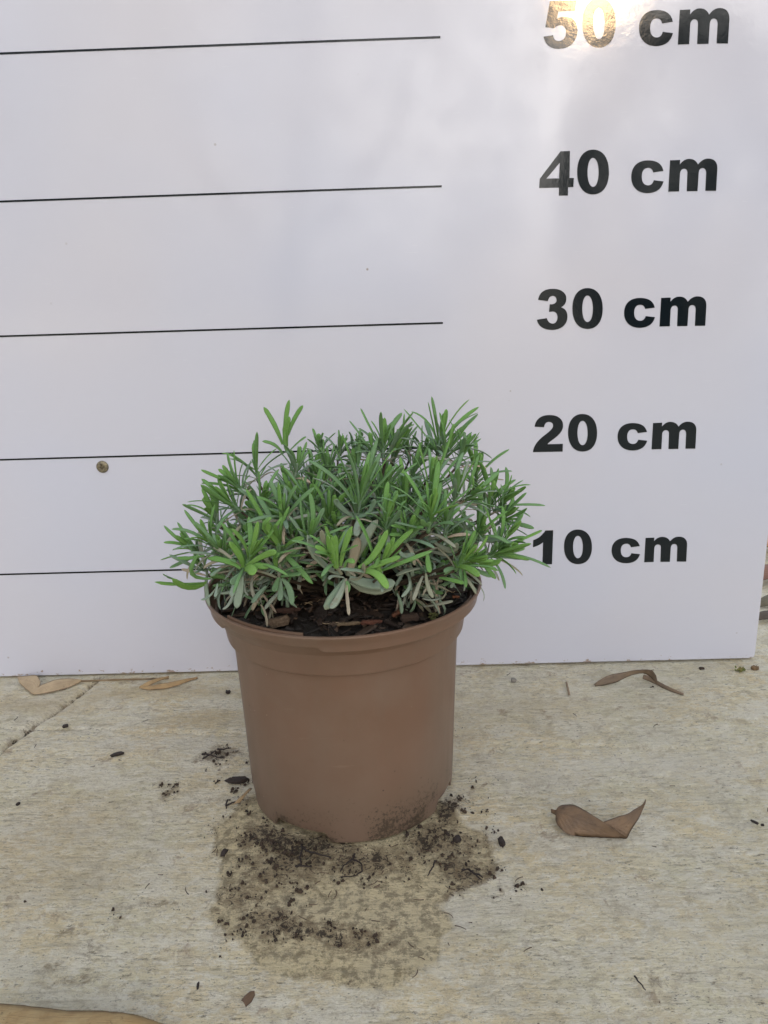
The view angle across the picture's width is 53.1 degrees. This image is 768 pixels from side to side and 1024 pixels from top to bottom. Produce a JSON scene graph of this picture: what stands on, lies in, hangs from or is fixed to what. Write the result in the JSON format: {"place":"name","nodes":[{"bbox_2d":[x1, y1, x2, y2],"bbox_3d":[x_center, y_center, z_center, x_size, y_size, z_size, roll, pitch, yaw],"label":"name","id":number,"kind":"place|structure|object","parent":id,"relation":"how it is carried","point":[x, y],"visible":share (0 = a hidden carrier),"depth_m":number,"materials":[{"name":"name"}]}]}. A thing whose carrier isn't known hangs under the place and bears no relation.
{"place":"outdoors","nodes":[
{"label":"outdoors","id":0,"kind":"place"},
{"bbox_2d":[0,547,767,1023],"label":"ground","id":1,"kind":"structure","parent":0,"point":[666,901],"depth_m":0.45,"materials":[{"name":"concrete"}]},
{"bbox_2d":[17,675,80,694],"bbox_3d":[-0.299,0.151,0.672,0.061,0.008,0.023,0,16,7],"label":"dry leaf","id":2,"kind":"object","parent":1,"relation":"on","point":[31,684],"visible":1,"depth_m":0.67,"materials":[{"name":"beige plant"}]},
{"bbox_2d":[0,1003,162,1023],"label":"dry leaf","id":3,"kind":"object","parent":1,"relation":"on","point":[16,1014],"visible":1,"depth_m":0.35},
{"bbox_2d":[110,751,123,756],"bbox_3d":[-0.198,0.180,0.570,0.010,0.002,0.006,-2,16,1],"label":"bark bit","id":4,"kind":"object","parent":1,"relation":"on","point":[119,753],"visible":1,"depth_m":0.57,"materials":[{"name":"black wood"}]},
{"bbox_2d":[81,678,168,681],"bbox_3d":[-0.232,0.149,0.681,0.082,0.003,0.003,-2,16,1],"label":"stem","id":5,"kind":"object","parent":1,"relation":"on","point":[118,679],"visible":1,"depth_m":0.68,"materials":[{"name":"brown plant"}]},
{"bbox_2d":[139,676,197,689],"bbox_3d":[-0.189,0.149,0.674,0.049,0.005,0.017,-12,19,-33],"label":"dry leaf","id":6,"kind":"object","parent":1,"relation":"on","point":[148,685],"visible":1,"depth_m":0.67,"materials":[{"name":"beige plant"}]},
{"bbox_2d":[201,747,230,758],"bbox_3d":[-0.124,0.178,0.567,0.021,0.002,0.014,-2,16,1],"label":"root fibre","id":7,"kind":"object","parent":1,"relation":"on","point":[207,754],"visible":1,"depth_m":0.56,"materials":[{"name":"brown plant"}]},
{"bbox_2d":[220,848,228,856],"bbox_3d":[-0.097,0.206,0.465,0.004,0.002,0.006,-2,16,1],"label":"bark bit","id":8,"kind":"object","parent":1,"relation":"on","point":[224,851],"visible":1,"depth_m":0.46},
{"bbox_2d":[225,799,234,808],"bbox_3d":[-0.100,0.193,0.509,0.010,0.002,0.009,-2,16,1],"label":"root fibre","id":9,"kind":"object","parent":1,"relation":"on","point":[226,804],"visible":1,"depth_m":0.51,"materials":[{"name":"brown plant"}]},
{"bbox_2d":[224,776,248,783],"bbox_3d":[-0.103,0.186,0.534,0.018,0.004,0.006,-2,16,1],"label":"bark bit","id":10,"kind":"object","parent":1,"relation":"on","point":[237,779],"visible":1,"depth_m":0.53,"materials":[{"name":"black wood"}]},
{"bbox_2d":[232,788,251,804],"bbox_3d":[-0.095,0.191,0.515,0.012,0.004,0.014,-2,16,1],"label":"straw bit","id":11,"kind":"object","parent":1,"relation":"on","point":[239,800],"visible":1,"depth_m":0.51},
{"bbox_2d":[241,991,254,1006],"bbox_3d":[-0.065,0.231,0.364,0.007,0.006,0.004,-2,16,1],"label":"dry leaf","id":12,"kind":"object","parent":1,"relation":"on","point":[247,998],"visible":1,"depth_m":0.36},
{"bbox_2d":[295,844,331,867],"bbox_3d":[-0.042,0.205,0.460,0.021,0.003,0.020,-2,16,1],"label":"root fibre","id":13,"kind":"object","parent":1,"relation":"on","point":[306,850],"visible":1,"depth_m":0.46,"materials":[{"name":"brown plant"}]},
{"bbox_2d":[23,686,659,1002],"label":"soil crumbs","id":14,"kind":"object","parent":1,"relation":"on","point":[300,890],"visible":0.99,"depth_m":0.46,"materials":[{"name":"black soil"}]},
{"bbox_2d":[204,552,481,842],"bbox_3d":[-0.024,0.114,0.517,0.177,0.147,0.177,-2,16,1],"label":"flower pot","id":15,"kind":"object","parent":1,"relation":"on","point":[349,739],"visible":0.59,"depth_m":0.46,"materials":[{"name":"brown plastic"}]},
{"bbox_2d":[220,572,467,636],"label":"potting soil","id":16,"kind":"structure","parent":15,"relation":"in","point":[307,619],"depth_m":0.46,"materials":[{"name":"black soil"}]},
{"bbox_2d":[265,615,289,628],"bbox_3d":[-0.062,0.064,0.448,0.014,0.008,0.010,-2,16,1],"label":"bark chip","id":17,"kind":"object","parent":16,"relation":"on","point":[278,621],"visible":0.99,"depth_m":0.44,"materials":[{"name":"brown wood"}]},
{"bbox_2d":[273,606,300,613],"bbox_3d":[-0.058,0.059,0.461,0.018,0.004,0.007,-2,16,1],"label":"bark chip","id":18,"kind":"object","parent":16,"relation":"on","point":[291,609],"visible":1,"depth_m":0.46,"materials":[{"name":"brown wood"}]},
{"bbox_2d":[336,621,360,625],"bbox_3d":[-0.020,0.065,0.442,0.015,0.003,0.004,-2,16,1],"label":"bark chip","id":19,"kind":"object","parent":16,"relation":"on","point":[348,623],"visible":1,"depth_m":0.44,"materials":[{"name":"beige wood"}]},
{"bbox_2d":[155,396,550,625],"bbox_3d":[-0.024,0.000,0.467,0.220,0.134,0.209,13,21,42],"label":"lavender plant","id":20,"kind":"object","parent":16,"relation":"on","point":[300,534],"visible":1,"depth_m":0.43,"materials":[{"name":"green plant"}]},
{"bbox_2d":[273,591,454,623],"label":"compost fibres","id":21,"kind":"object","parent":16,"relation":"in","point":[390,594],"visible":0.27,"depth_m":0.47,"materials":[{"name":"beige soil"}]},
{"bbox_2d":[360,619,381,624],"bbox_3d":[-0.007,0.063,0.441,0.013,0.003,0.004,-2,16,1],"label":"bark chip","id":22,"kind":"object","parent":16,"relation":"on","point":[371,622],"visible":1,"depth_m":0.44,"materials":[{"name":"brown wood"}]},
{"bbox_2d":[391,609,400,617],"bbox_3d":[0.008,0.060,0.455,0.008,0.003,0.010,-2,16,1],"label":"bark chip","id":23,"kind":"object","parent":16,"relation":"on","point":[395,613],"visible":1,"depth_m":0.45,"materials":[{"name":"brown wood"}]},
{"bbox_2d":[400,612,418,622],"bbox_3d":[0.015,0.061,0.449,0.011,0.006,0.009,-2,16,1],"label":"bark chip","id":24,"kind":"object","parent":16,"relation":"on","point":[407,617],"visible":1,"depth_m":0.45,"materials":[{"name":"brown wood"}]},
{"bbox_2d":[428,612,438,619],"bbox_3d":[0.029,0.061,0.448,0.006,0.005,0.006,-2,16,1],"label":"moss tuft","id":25,"kind":"object","parent":16,"relation":"on","point":[433,617],"visible":1,"depth_m":0.45,"materials":[{"name":"green plant"}]},
{"bbox_2d":[340,853,362,876],"bbox_3d":[-0.019,0.207,0.451,0.014,0.002,0.019,-2,16,1],"label":"root fibre","id":26,"kind":"object","parent":1,"relation":"on","point":[353,859],"visible":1,"depth_m":0.45,"materials":[{"name":"brown plant"}]},
{"bbox_2d":[0,0,767,676],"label":"height chart board","id":27,"kind":"object","parent":1,"relation":"on","point":[534,232],"visible":1,"depth_m":0.60,"materials":[{"name":"white plastic"}]},
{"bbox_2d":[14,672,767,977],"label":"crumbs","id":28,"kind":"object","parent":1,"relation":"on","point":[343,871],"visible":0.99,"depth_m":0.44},
{"bbox_2d":[452,835,461,843],"bbox_3d":[0.045,0.200,0.470,0.006,0.004,0.005,-2,16,1],"label":"bark bit","id":29,"kind":"object","parent":1,"relation":"on","point":[456,839],"visible":1,"depth_m":0.47,"materials":[{"name":"brown wood"}]},
{"bbox_2d":[462,868,482,880],"bbox_3d":[0.051,0.208,0.441,0.012,0.002,0.010,-2,16,1],"label":"root fibre","id":30,"kind":"object","parent":1,"relation":"on","point":[471,871],"visible":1,"depth_m":0.44,"materials":[{"name":"brown plant"}]},
{"bbox_2d":[497,836,505,847],"bbox_3d":[0.071,0.200,0.466,0.004,0.004,0.008,-2,16,1],"label":"bark bit","id":31,"kind":"object","parent":1,"relation":"on","point":[501,842],"visible":1,"depth_m":0.46,"materials":[{"name":"black wood"}]},
{"bbox_2d":[551,799,645,838],"bbox_3d":[0.132,0.187,0.473,0.057,0.021,0.017,2,16,13],"label":"dry leaf","id":32,"kind":"object","parent":1,"relation":"on","point":[572,820],"visible":1,"depth_m":0.47,"materials":[{"name":"brown plant"}]},
{"bbox_2d":[594,669,683,695],"bbox_3d":[0.213,0.139,0.645,0.071,0.015,0.020,2,16,14],"label":"dry leaf","id":33,"kind":"object","parent":1,"relation":"on","point":[650,676],"visible":1,"depth_m":0.65,"materials":[{"name":"brown plant"}]},
{"bbox_2d":[735,666,745,672],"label":"moss tuft","id":34,"kind":"object","parent":1,"relation":"on","point":[740,669],"visible":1,"depth_m":0.66,"materials":[{"name":"green plant"}]},
{"bbox_2d":[759,610,767,619],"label":"brick","id":35,"kind":"object","parent":1,"relation":"on","point":[763,615],"visible":0.4,"depth_m":0.76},
{"bbox_2d":[760,595,767,606],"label":"brick","id":36,"kind":"object","parent":1,"relation":"on","point":[764,601],"visible":0.49,"depth_m":0.79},
{"bbox_2d":[763,564,767,579],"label":"brick","id":37,"kind":"object","parent":1,"relation":"on","point":[765,576],"visible":0.15,"depth_m":0.86,"materials":[{"name":"red brick"}]},
{"bbox_2d":[751,665,758,670],"bbox_3d":[0.323,0.136,0.668,0.006,0.004,0.004,-2,16,1],"label":"clod","id":38,"kind":"object","parent":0,"point":[754,668],"visible":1,"depth_m":0.67,"materials":[{"name":"brown soil"}]}
]}

